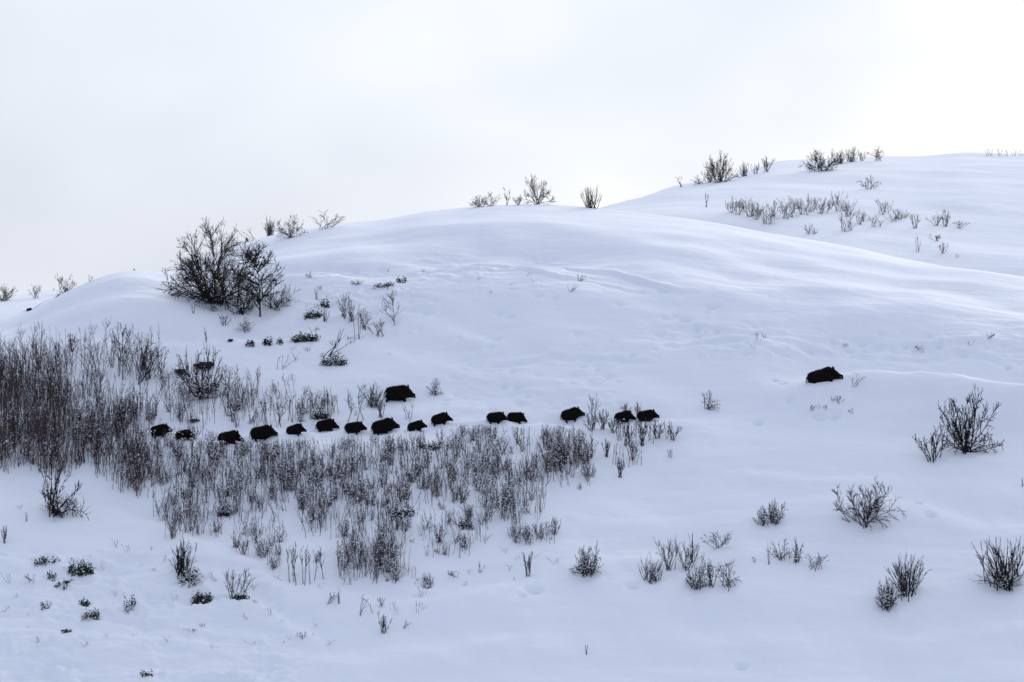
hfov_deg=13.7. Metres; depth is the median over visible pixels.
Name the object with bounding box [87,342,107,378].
thicket sapling
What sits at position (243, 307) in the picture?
hawthorn bush
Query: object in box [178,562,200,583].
evergreen patch
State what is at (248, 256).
bare tree
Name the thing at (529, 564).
bare bush
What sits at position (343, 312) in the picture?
bare bush
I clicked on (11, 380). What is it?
thicket sapling
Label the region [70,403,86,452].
thicket sapling
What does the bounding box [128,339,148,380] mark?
thicket sapling
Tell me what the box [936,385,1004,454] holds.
bare bush
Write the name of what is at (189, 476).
thicket sapling
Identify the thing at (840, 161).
bare bush
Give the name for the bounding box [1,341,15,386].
thicket sapling
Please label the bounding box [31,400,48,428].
thicket sapling
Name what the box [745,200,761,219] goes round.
bare bush
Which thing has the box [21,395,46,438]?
thicket sapling
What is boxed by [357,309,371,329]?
bare bush
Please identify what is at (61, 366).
thicket sapling
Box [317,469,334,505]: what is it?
thicket sapling
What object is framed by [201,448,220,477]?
thicket sapling
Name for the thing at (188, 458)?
thicket sapling
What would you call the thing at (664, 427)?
bare bush
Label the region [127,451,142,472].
thicket sapling
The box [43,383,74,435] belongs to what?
thicket sapling
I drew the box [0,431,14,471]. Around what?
thicket sapling
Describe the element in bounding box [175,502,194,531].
thicket sapling
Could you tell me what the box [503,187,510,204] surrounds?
bare bush
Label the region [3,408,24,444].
thicket sapling
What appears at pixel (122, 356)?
bare sapling
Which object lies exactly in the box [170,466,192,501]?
thicket sapling
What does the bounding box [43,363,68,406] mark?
thicket sapling
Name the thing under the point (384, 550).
thicket sapling
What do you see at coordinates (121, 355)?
thicket sapling
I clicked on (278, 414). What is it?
bare bush
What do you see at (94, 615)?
evergreen patch
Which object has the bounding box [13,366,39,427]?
thicket sapling
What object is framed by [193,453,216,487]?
thicket sapling
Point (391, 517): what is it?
thicket sapling
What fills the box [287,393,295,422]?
bare bush
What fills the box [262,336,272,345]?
evergreen patch
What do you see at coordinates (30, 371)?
thicket sapling
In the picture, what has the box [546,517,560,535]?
bare bush
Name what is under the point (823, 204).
bare bush
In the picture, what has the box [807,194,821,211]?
bare bush
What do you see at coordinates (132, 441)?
thicket sapling
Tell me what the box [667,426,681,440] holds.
bare bush
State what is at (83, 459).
thicket sapling
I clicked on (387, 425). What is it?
wild boar
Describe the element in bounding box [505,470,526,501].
thicket sapling
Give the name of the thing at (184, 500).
thicket sapling
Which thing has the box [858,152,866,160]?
bare bush
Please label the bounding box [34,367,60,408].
thicket sapling
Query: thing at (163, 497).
thicket sapling
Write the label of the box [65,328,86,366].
thicket sapling
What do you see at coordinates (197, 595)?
evergreen patch
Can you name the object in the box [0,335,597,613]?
thicket
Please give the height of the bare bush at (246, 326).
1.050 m
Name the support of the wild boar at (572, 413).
on the snow hillside
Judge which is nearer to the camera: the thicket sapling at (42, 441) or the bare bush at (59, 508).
the bare bush at (59, 508)
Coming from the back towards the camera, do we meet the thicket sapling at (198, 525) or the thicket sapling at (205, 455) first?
the thicket sapling at (205, 455)
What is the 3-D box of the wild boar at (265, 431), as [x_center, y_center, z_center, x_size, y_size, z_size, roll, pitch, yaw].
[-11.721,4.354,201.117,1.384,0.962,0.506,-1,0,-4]
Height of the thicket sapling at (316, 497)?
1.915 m
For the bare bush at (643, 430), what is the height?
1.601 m
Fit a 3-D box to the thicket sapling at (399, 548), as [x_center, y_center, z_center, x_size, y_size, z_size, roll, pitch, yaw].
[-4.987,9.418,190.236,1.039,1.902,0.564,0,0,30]
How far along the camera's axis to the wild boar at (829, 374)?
205.65 m
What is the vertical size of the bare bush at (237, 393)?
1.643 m
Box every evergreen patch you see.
[34,556,60,565]
[47,571,56,581]
[52,580,71,589]
[67,558,95,577]
[78,597,89,606]
[81,608,100,619]
[124,594,136,611]
[141,669,152,676]
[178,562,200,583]
[190,590,213,604]
[217,507,229,516]
[232,591,249,600]
[245,340,254,346]
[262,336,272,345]
[276,337,283,343]
[289,330,320,342]
[304,304,322,318]
[311,410,328,419]
[319,348,347,365]
[320,296,329,307]
[374,282,388,288]
[391,497,417,516]
[396,276,406,282]
[417,439,441,450]
[458,519,474,529]
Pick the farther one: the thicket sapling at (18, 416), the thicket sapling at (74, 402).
the thicket sapling at (74, 402)
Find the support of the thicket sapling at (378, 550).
on the snow hillside
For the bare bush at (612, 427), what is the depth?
202.52 m
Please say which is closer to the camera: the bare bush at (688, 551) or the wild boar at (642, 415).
the bare bush at (688, 551)
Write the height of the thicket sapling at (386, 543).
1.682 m
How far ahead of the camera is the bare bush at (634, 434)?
201.12 m
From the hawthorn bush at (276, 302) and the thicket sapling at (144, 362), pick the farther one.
the hawthorn bush at (276, 302)
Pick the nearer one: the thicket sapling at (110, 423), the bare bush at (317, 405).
the thicket sapling at (110, 423)
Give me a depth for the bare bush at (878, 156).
282.48 m
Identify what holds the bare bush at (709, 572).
on the snow hillside
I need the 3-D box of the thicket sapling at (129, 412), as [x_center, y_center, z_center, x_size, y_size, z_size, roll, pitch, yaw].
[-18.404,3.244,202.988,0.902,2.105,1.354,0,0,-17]
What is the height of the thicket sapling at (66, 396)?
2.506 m
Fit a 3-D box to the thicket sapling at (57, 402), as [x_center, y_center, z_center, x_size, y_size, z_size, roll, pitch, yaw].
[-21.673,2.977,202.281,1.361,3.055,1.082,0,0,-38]
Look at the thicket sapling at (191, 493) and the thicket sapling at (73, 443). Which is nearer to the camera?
the thicket sapling at (191, 493)
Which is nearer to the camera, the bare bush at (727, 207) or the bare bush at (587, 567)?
the bare bush at (587, 567)
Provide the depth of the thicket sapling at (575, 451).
199.13 m
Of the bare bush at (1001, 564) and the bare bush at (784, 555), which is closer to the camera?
the bare bush at (1001, 564)
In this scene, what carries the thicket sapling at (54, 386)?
on the snow hillside
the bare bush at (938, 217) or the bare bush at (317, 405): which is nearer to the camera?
the bare bush at (317, 405)
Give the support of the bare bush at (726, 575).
on the snow hillside
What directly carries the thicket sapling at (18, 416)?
on the snow hillside
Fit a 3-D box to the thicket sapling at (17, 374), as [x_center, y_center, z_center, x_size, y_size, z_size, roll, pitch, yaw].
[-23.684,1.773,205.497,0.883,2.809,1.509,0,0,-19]
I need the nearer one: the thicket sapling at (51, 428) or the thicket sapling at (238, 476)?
the thicket sapling at (238, 476)
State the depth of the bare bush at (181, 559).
189.49 m
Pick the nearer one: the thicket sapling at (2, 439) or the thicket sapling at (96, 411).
the thicket sapling at (2, 439)
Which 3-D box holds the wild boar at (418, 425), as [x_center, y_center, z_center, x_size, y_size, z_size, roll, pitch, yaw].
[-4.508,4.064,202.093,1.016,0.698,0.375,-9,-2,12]
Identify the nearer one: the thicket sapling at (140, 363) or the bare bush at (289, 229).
the thicket sapling at (140, 363)
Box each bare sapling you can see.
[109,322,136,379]
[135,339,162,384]
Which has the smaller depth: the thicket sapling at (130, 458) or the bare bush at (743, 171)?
the thicket sapling at (130, 458)
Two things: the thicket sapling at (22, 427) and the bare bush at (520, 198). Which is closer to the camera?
the thicket sapling at (22, 427)
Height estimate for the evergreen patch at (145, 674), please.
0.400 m
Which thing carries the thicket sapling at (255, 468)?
on the snow hillside
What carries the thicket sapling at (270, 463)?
on the snow hillside
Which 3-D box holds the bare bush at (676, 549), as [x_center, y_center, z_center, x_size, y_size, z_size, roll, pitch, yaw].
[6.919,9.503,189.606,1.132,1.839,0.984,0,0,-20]
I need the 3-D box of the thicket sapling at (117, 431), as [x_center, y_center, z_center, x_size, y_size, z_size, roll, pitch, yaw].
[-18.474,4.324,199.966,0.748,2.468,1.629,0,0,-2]
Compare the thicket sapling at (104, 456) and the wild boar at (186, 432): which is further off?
the wild boar at (186, 432)
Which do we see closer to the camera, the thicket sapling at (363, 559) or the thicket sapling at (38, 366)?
the thicket sapling at (363, 559)
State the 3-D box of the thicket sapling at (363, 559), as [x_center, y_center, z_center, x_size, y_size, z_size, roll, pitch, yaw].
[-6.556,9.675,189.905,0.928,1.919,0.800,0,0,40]
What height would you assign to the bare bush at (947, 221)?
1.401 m
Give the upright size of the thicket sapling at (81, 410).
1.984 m
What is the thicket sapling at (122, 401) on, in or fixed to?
on the snow hillside
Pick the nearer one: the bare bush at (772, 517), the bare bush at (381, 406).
the bare bush at (772, 517)
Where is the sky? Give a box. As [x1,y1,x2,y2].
[0,0,1023,298]
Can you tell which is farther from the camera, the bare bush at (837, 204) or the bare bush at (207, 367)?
the bare bush at (837, 204)
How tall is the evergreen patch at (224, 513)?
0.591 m
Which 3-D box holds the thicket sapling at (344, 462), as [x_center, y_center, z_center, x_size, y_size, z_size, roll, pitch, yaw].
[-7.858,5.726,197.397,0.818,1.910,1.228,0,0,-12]
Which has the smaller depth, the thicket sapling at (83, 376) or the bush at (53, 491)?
the bush at (53, 491)
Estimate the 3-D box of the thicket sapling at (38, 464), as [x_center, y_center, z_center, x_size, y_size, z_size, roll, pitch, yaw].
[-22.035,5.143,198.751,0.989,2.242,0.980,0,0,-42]
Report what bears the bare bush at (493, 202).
on the snow hillside
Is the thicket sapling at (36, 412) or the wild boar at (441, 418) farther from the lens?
the wild boar at (441, 418)
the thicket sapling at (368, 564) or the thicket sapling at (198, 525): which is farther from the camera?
the thicket sapling at (198, 525)
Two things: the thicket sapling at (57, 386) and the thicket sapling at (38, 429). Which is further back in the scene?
the thicket sapling at (57, 386)
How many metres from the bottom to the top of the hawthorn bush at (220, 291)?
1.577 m
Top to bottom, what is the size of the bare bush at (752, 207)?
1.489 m
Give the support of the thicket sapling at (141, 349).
on the snow hillside
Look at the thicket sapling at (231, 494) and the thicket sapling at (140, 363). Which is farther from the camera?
the thicket sapling at (140, 363)
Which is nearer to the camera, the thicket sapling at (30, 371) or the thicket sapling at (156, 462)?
the thicket sapling at (156, 462)
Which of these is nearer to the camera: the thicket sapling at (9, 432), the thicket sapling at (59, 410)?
the thicket sapling at (9, 432)
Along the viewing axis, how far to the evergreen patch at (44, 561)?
189.90 m
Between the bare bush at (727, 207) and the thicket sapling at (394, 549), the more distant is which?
the bare bush at (727, 207)
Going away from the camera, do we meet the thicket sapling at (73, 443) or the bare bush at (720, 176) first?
the thicket sapling at (73, 443)
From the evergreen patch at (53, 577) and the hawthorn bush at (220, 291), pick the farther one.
the hawthorn bush at (220, 291)
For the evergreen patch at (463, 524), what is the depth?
193.41 m
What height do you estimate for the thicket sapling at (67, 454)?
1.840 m
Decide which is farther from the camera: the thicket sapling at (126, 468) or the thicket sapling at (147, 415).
the thicket sapling at (147, 415)
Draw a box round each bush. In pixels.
[0,284,17,300]
[0,526,6,543]
[29,285,40,297]
[38,453,90,519]
[40,494,80,517]
[51,276,76,294]
[67,333,79,351]
[131,351,155,380]
[155,347,168,380]
[158,216,283,309]
[168,534,196,578]
[174,328,224,400]
[177,570,203,587]
[185,369,222,400]
[193,279,233,298]
[218,314,231,325]
[222,276,256,314]
[223,567,255,598]
[233,316,254,332]
[234,384,242,409]
[234,537,253,554]
[260,280,299,310]
[264,217,274,235]
[272,214,307,237]
[274,392,286,426]
[286,543,307,584]
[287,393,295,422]
[300,546,323,584]
[308,210,345,229]
[309,389,329,420]
[320,308,329,321]
[323,329,350,357]
[326,393,333,417]
[336,291,352,318]
[344,384,371,421]
[345,301,360,321]
[353,310,361,338]
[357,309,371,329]
[360,596,372,615]
[363,380,385,407]
[365,318,384,335]
[375,399,385,416]
[377,612,392,632]
[381,289,399,324]
[426,377,443,395]
[468,195,489,207]
[481,191,500,205]
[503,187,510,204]
[512,196,521,204]
[519,174,554,204]
[522,551,533,576]
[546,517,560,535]
[569,541,603,576]
[580,186,601,208]
[583,413,601,429]
[589,393,601,427]
[595,409,609,429]
[601,440,610,457]
[607,418,621,432]
[612,444,624,467]
[615,419,627,440]
[616,458,623,477]
[620,421,635,446]
[626,439,639,459]
[628,421,641,447]
[628,449,641,466]
[636,418,648,445]
[638,552,665,583]
[641,418,655,443]
[648,418,664,438]
[654,537,678,570]
[657,419,671,438]
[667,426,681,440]
[676,541,699,571]
[684,561,712,589]
[689,532,692,562]
[699,530,731,550]
[700,556,721,587]
[701,391,719,409]
[702,170,715,181]
[703,151,738,182]
[711,558,741,590]
[725,196,739,212]
[732,197,747,214]
[737,198,754,216]
[739,161,747,176]
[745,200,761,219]
[750,163,759,173]
[752,505,769,526]
[753,199,773,224]
[760,499,787,524]
[762,156,773,171]
[765,539,793,559]
[766,201,780,215]
[775,197,793,218]
[789,537,803,564]
[790,199,799,212]
[794,197,809,214]
[801,149,842,170]
[806,553,827,571]
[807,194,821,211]
[813,197,830,213]
[831,191,846,210]
[832,148,845,163]
[832,477,905,530]
[839,213,853,231]
[841,201,856,216]
[842,146,858,161]
[854,208,865,224]
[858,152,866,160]
[859,176,880,188]
[867,148,883,160]
[874,200,893,214]
[874,576,904,610]
[884,212,899,220]
[886,552,931,601]
[909,214,919,228]
[912,424,950,462]
[929,214,941,225]
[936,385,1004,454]
[938,242,947,253]
[940,210,950,226]
[953,221,967,227]
[969,562,1023,591]
[971,536,1023,590]
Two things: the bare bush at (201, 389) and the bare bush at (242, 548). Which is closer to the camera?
the bare bush at (242, 548)
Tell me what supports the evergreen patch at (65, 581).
on the snow hillside
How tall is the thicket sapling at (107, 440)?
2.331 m
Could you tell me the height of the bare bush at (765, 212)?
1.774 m
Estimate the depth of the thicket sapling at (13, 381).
205.66 m
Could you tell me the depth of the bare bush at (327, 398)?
203.87 m
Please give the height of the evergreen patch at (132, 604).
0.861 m
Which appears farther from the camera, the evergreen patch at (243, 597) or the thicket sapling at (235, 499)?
the thicket sapling at (235, 499)
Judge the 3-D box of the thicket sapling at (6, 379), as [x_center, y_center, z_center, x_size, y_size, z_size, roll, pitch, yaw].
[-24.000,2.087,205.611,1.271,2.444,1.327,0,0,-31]
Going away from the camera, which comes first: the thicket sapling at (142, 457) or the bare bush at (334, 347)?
the thicket sapling at (142, 457)
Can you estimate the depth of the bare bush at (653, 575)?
188.73 m
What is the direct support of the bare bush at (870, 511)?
on the snow hillside
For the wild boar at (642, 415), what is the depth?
203.72 m
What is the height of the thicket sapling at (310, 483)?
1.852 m
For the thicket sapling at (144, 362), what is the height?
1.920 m
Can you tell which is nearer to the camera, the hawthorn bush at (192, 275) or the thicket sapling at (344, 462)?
the thicket sapling at (344, 462)
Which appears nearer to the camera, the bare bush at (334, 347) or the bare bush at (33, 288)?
the bare bush at (334, 347)
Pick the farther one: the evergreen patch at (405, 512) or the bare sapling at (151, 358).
the bare sapling at (151, 358)
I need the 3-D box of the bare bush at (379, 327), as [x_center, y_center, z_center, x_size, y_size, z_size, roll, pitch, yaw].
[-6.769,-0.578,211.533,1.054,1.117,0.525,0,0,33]
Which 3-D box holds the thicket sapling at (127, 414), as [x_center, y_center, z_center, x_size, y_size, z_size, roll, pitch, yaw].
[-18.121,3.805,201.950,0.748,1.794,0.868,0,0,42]
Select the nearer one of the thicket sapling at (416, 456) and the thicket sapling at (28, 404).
the thicket sapling at (416, 456)
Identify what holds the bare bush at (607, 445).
on the snow hillside
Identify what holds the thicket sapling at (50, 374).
on the snow hillside
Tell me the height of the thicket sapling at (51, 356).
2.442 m
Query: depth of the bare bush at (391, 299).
212.51 m
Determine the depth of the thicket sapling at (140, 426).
199.97 m
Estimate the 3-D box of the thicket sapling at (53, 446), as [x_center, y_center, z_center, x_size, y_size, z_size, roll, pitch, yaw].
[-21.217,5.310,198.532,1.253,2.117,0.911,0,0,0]
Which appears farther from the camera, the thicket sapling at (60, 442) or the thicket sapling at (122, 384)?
the thicket sapling at (122, 384)
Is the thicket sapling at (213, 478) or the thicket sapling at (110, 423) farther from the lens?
the thicket sapling at (110, 423)
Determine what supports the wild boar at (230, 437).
on the snow hillside
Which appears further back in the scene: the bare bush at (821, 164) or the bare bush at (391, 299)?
the bare bush at (821, 164)
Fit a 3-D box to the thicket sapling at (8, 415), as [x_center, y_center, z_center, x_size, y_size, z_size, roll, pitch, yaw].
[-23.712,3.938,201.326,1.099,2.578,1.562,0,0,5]
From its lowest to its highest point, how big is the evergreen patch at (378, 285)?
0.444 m
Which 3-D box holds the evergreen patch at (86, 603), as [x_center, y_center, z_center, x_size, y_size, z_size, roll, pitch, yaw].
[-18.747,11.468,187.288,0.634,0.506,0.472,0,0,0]
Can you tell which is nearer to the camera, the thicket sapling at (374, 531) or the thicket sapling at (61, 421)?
the thicket sapling at (374, 531)
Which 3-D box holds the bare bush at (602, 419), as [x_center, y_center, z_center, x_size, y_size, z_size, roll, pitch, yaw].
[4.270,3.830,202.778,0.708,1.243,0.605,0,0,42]
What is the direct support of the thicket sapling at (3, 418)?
on the snow hillside
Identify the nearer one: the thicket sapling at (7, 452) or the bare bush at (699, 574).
the bare bush at (699, 574)
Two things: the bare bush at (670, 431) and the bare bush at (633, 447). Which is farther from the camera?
the bare bush at (670, 431)
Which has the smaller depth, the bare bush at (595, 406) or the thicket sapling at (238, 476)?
the thicket sapling at (238, 476)
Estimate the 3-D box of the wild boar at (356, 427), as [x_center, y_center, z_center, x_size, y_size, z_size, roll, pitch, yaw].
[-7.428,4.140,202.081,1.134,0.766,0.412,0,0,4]
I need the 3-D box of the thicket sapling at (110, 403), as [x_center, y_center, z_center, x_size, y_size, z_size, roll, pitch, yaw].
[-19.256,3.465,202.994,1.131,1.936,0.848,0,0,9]
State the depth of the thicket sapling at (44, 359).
207.01 m
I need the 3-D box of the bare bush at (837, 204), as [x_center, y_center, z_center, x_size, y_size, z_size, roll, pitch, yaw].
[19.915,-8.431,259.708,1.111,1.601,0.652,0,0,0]
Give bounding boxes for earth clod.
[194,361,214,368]
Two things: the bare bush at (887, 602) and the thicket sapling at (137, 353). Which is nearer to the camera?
the bare bush at (887, 602)
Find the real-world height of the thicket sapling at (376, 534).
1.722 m
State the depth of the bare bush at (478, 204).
235.31 m
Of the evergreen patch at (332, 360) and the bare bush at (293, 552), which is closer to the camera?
the bare bush at (293, 552)
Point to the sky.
(125, 125)
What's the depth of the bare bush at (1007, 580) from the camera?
188.08 m
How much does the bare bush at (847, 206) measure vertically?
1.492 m
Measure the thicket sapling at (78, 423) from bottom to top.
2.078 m
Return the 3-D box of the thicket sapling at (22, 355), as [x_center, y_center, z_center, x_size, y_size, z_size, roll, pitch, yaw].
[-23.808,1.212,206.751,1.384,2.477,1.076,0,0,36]
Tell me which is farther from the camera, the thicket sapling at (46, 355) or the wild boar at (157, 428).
the thicket sapling at (46, 355)
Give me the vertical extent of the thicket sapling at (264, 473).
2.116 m
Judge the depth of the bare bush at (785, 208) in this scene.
255.62 m
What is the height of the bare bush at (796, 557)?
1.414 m
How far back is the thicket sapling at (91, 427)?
200.52 m
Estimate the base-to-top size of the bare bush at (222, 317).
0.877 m
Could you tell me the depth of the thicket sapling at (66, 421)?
201.83 m
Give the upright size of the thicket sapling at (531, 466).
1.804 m
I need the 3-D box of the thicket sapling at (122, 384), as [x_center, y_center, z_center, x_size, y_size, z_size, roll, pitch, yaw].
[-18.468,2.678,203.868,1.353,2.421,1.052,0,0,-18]
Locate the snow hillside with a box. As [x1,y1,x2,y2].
[0,152,1023,681]
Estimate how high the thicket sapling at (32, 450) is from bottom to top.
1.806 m
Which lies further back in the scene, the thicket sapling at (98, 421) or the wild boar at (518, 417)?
the wild boar at (518, 417)
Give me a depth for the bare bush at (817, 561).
189.91 m
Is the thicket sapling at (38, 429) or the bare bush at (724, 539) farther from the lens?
the thicket sapling at (38, 429)
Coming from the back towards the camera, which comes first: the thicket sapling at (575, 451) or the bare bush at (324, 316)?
the bare bush at (324, 316)
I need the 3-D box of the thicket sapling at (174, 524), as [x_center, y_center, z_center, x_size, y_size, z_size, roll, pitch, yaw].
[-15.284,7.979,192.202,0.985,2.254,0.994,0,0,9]
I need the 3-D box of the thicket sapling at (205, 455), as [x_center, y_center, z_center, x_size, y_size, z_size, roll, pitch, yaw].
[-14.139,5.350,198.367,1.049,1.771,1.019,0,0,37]
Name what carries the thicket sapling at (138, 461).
on the snow hillside
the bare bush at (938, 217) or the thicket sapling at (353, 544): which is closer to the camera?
the thicket sapling at (353, 544)
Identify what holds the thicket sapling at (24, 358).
on the snow hillside
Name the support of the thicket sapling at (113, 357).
on the snow hillside
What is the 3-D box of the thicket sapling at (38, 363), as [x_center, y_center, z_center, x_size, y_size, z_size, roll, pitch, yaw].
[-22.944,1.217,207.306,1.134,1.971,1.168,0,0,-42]
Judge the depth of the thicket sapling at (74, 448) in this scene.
199.34 m
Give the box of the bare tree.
[218,241,285,316]
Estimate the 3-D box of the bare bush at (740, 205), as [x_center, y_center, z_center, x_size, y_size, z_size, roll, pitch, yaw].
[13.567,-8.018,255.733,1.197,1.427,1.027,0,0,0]
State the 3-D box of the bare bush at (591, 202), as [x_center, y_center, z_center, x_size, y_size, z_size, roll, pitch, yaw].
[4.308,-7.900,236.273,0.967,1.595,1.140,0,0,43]
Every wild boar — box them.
[149,423,172,437]
[175,429,193,440]
[216,430,243,445]
[249,424,277,441]
[286,423,306,436]
[315,418,338,431]
[344,421,366,434]
[371,417,399,434]
[384,384,415,402]
[407,419,426,431]
[430,411,452,426]
[486,411,507,423]
[507,412,526,424]
[560,407,584,423]
[613,410,635,423]
[636,409,659,421]
[805,366,842,383]
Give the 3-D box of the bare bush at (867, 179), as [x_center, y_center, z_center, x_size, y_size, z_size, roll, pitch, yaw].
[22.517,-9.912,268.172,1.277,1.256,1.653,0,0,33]
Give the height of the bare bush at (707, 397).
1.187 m
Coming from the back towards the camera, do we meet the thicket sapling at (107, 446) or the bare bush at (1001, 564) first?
the thicket sapling at (107, 446)
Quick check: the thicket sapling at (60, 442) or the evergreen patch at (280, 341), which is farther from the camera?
the evergreen patch at (280, 341)
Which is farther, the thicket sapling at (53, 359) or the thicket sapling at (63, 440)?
the thicket sapling at (53, 359)
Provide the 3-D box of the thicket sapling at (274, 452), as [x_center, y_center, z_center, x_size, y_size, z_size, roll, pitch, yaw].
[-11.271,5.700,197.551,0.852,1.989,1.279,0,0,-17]
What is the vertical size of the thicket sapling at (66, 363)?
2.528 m
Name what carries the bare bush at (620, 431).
on the snow hillside
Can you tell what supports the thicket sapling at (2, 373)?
on the snow hillside
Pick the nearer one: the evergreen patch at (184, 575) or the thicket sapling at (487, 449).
the evergreen patch at (184, 575)
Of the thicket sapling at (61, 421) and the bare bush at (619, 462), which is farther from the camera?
the thicket sapling at (61, 421)
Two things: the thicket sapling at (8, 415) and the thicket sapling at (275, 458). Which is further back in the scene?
the thicket sapling at (8, 415)
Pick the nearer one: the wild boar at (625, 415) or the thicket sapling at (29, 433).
the thicket sapling at (29, 433)
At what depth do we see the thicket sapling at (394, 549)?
190.46 m
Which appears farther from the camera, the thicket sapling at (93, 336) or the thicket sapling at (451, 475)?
the thicket sapling at (93, 336)
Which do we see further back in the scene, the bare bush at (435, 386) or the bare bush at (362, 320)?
the bare bush at (362, 320)
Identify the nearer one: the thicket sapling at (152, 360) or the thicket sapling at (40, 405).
the thicket sapling at (40, 405)
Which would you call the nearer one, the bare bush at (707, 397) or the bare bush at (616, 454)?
the bare bush at (616, 454)
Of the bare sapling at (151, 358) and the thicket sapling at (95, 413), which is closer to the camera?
the thicket sapling at (95, 413)
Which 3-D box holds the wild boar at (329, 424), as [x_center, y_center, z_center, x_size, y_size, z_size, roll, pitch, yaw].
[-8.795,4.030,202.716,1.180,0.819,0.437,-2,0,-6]
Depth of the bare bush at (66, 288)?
249.84 m
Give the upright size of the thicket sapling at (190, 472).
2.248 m
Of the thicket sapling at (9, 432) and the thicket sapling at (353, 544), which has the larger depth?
the thicket sapling at (9, 432)
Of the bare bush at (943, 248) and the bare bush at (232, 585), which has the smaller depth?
the bare bush at (232, 585)
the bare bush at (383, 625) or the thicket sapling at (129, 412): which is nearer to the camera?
the bare bush at (383, 625)
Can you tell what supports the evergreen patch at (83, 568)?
on the snow hillside
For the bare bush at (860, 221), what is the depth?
256.02 m
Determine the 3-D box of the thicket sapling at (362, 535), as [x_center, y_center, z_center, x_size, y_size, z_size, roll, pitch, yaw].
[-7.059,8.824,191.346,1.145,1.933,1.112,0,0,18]
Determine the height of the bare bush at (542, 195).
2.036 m
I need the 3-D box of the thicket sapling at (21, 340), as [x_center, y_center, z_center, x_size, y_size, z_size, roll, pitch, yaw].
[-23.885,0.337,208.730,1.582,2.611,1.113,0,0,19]
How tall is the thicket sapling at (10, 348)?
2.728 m
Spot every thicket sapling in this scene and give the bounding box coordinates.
[0,335,23,378]
[0,336,20,366]
[0,350,7,385]
[0,359,20,396]
[0,363,23,396]
[0,380,18,430]
[0,390,7,457]
[0,400,22,444]
[0,411,16,456]
[0,425,10,459]
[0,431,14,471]
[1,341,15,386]
[1,370,21,429]
[3,352,22,404]
[3,365,21,399]
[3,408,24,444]
[5,343,23,389]
[5,419,27,456]
[6,406,25,439]
[6,407,37,451]
[8,388,35,428]
[8,420,35,462]
[9,321,37,368]
[9,405,33,457]
[11,425,35,466]
[13,341,30,386]
[13,343,36,371]
[13,350,29,405]
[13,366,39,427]
[17,394,48,452]
[18,387,54,436]
[19,350,48,400]
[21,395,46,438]
[21,397,37,429]
[21,410,50,463]
[24,347,53,383]
[24,356,49,401]
[24,369,46,405]
[24,430,49,468]
[25,359,43,391]
[25,434,45,465]
[27,404,58,460]
[29,333,45,372]
[31,331,59,380]
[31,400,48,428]
[32,423,49,456]
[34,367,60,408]
[36,414,66,465]
[36,438,57,472]
[37,335,66,375]
[37,394,67,458]
[37,404,72,464]
[37,425,60,464]
[39,385,61,421]
[40,413,57,448]
[41,363,63,407]
[42,381,62,426]
[43,358,63,392]
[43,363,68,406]
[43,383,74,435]
[43,433,69,477]
[44,343,59,378]
[45,377,70,435]
[46,377,69,425]
[47,344,73,400]
[48,336,66,378]
[49,344,77,377]
[50,431,74,469]
[50,440,72,476]
[51,353,74,387]
[52,373,71,409]
[54,380,66,411]
[54,421,80,463]
[55,425,77,461]
[55,433,71,473]
[58,397,76,439]
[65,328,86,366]
[65,361,93,396]
[66,383,83,420]
[66,421,87,453]
[67,408,89,446]
[69,411,91,462]
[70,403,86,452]
[70,426,90,468]
[71,396,94,426]
[74,333,100,378]
[78,377,103,412]
[80,358,95,395]
[82,317,110,363]
[82,410,98,450]
[85,398,106,433]
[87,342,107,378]
[88,396,110,426]
[90,367,112,413]
[90,420,115,464]
[91,406,114,445]
[92,413,113,444]
[94,394,115,424]
[95,428,112,462]
[96,436,111,475]
[101,397,128,439]
[102,329,121,366]
[106,448,118,480]
[109,407,123,454]
[110,386,127,420]
[112,427,136,473]
[113,334,137,375]
[114,322,142,364]
[114,373,140,422]
[114,387,139,431]
[116,388,133,422]
[116,457,131,487]
[118,407,138,434]
[120,442,133,477]
[122,418,146,453]
[122,426,145,468]
[123,334,147,379]
[126,435,149,474]
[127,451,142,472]
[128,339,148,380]
[128,441,148,486]
[129,393,149,435]
[132,325,159,371]
[132,334,150,371]
[137,343,154,375]
[137,434,157,467]
[142,338,164,379]
[143,452,167,485]
[153,480,171,515]
[163,495,185,538]
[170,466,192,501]
[175,460,199,499]
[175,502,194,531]
[177,484,197,521]
[178,455,199,497]
[178,474,199,512]
[180,444,202,477]
[186,432,209,467]
[188,506,209,534]
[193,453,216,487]
[196,438,222,472]
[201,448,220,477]
[208,464,231,495]
[215,478,239,514]
[228,457,254,494]
[231,479,241,512]
[240,456,261,490]
[245,449,266,484]
[252,449,268,490]
[261,447,277,479]
[262,465,288,509]
[264,448,276,476]
[269,442,285,477]
[297,500,321,537]
[304,468,313,503]
[309,479,323,511]
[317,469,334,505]
[333,444,348,479]
[339,518,366,549]
[349,527,367,566]
[354,539,368,575]
[359,541,380,578]
[360,521,380,551]
[369,537,385,563]
[371,524,385,550]
[373,535,393,570]
[376,504,394,538]
[377,535,397,570]
[379,511,388,544]
[380,527,396,560]
[387,532,409,565]
[398,431,423,462]
[402,447,419,479]
[441,450,452,487]
[445,458,456,489]
[477,427,490,457]
[484,438,500,470]
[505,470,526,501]
[520,448,537,482]
[534,437,551,472]
[535,482,547,512]
[566,435,582,467]
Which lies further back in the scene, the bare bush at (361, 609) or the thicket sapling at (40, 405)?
the thicket sapling at (40, 405)
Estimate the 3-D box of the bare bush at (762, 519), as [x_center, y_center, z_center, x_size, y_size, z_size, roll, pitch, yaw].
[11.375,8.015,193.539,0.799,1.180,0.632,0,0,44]
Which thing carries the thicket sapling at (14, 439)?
on the snow hillside

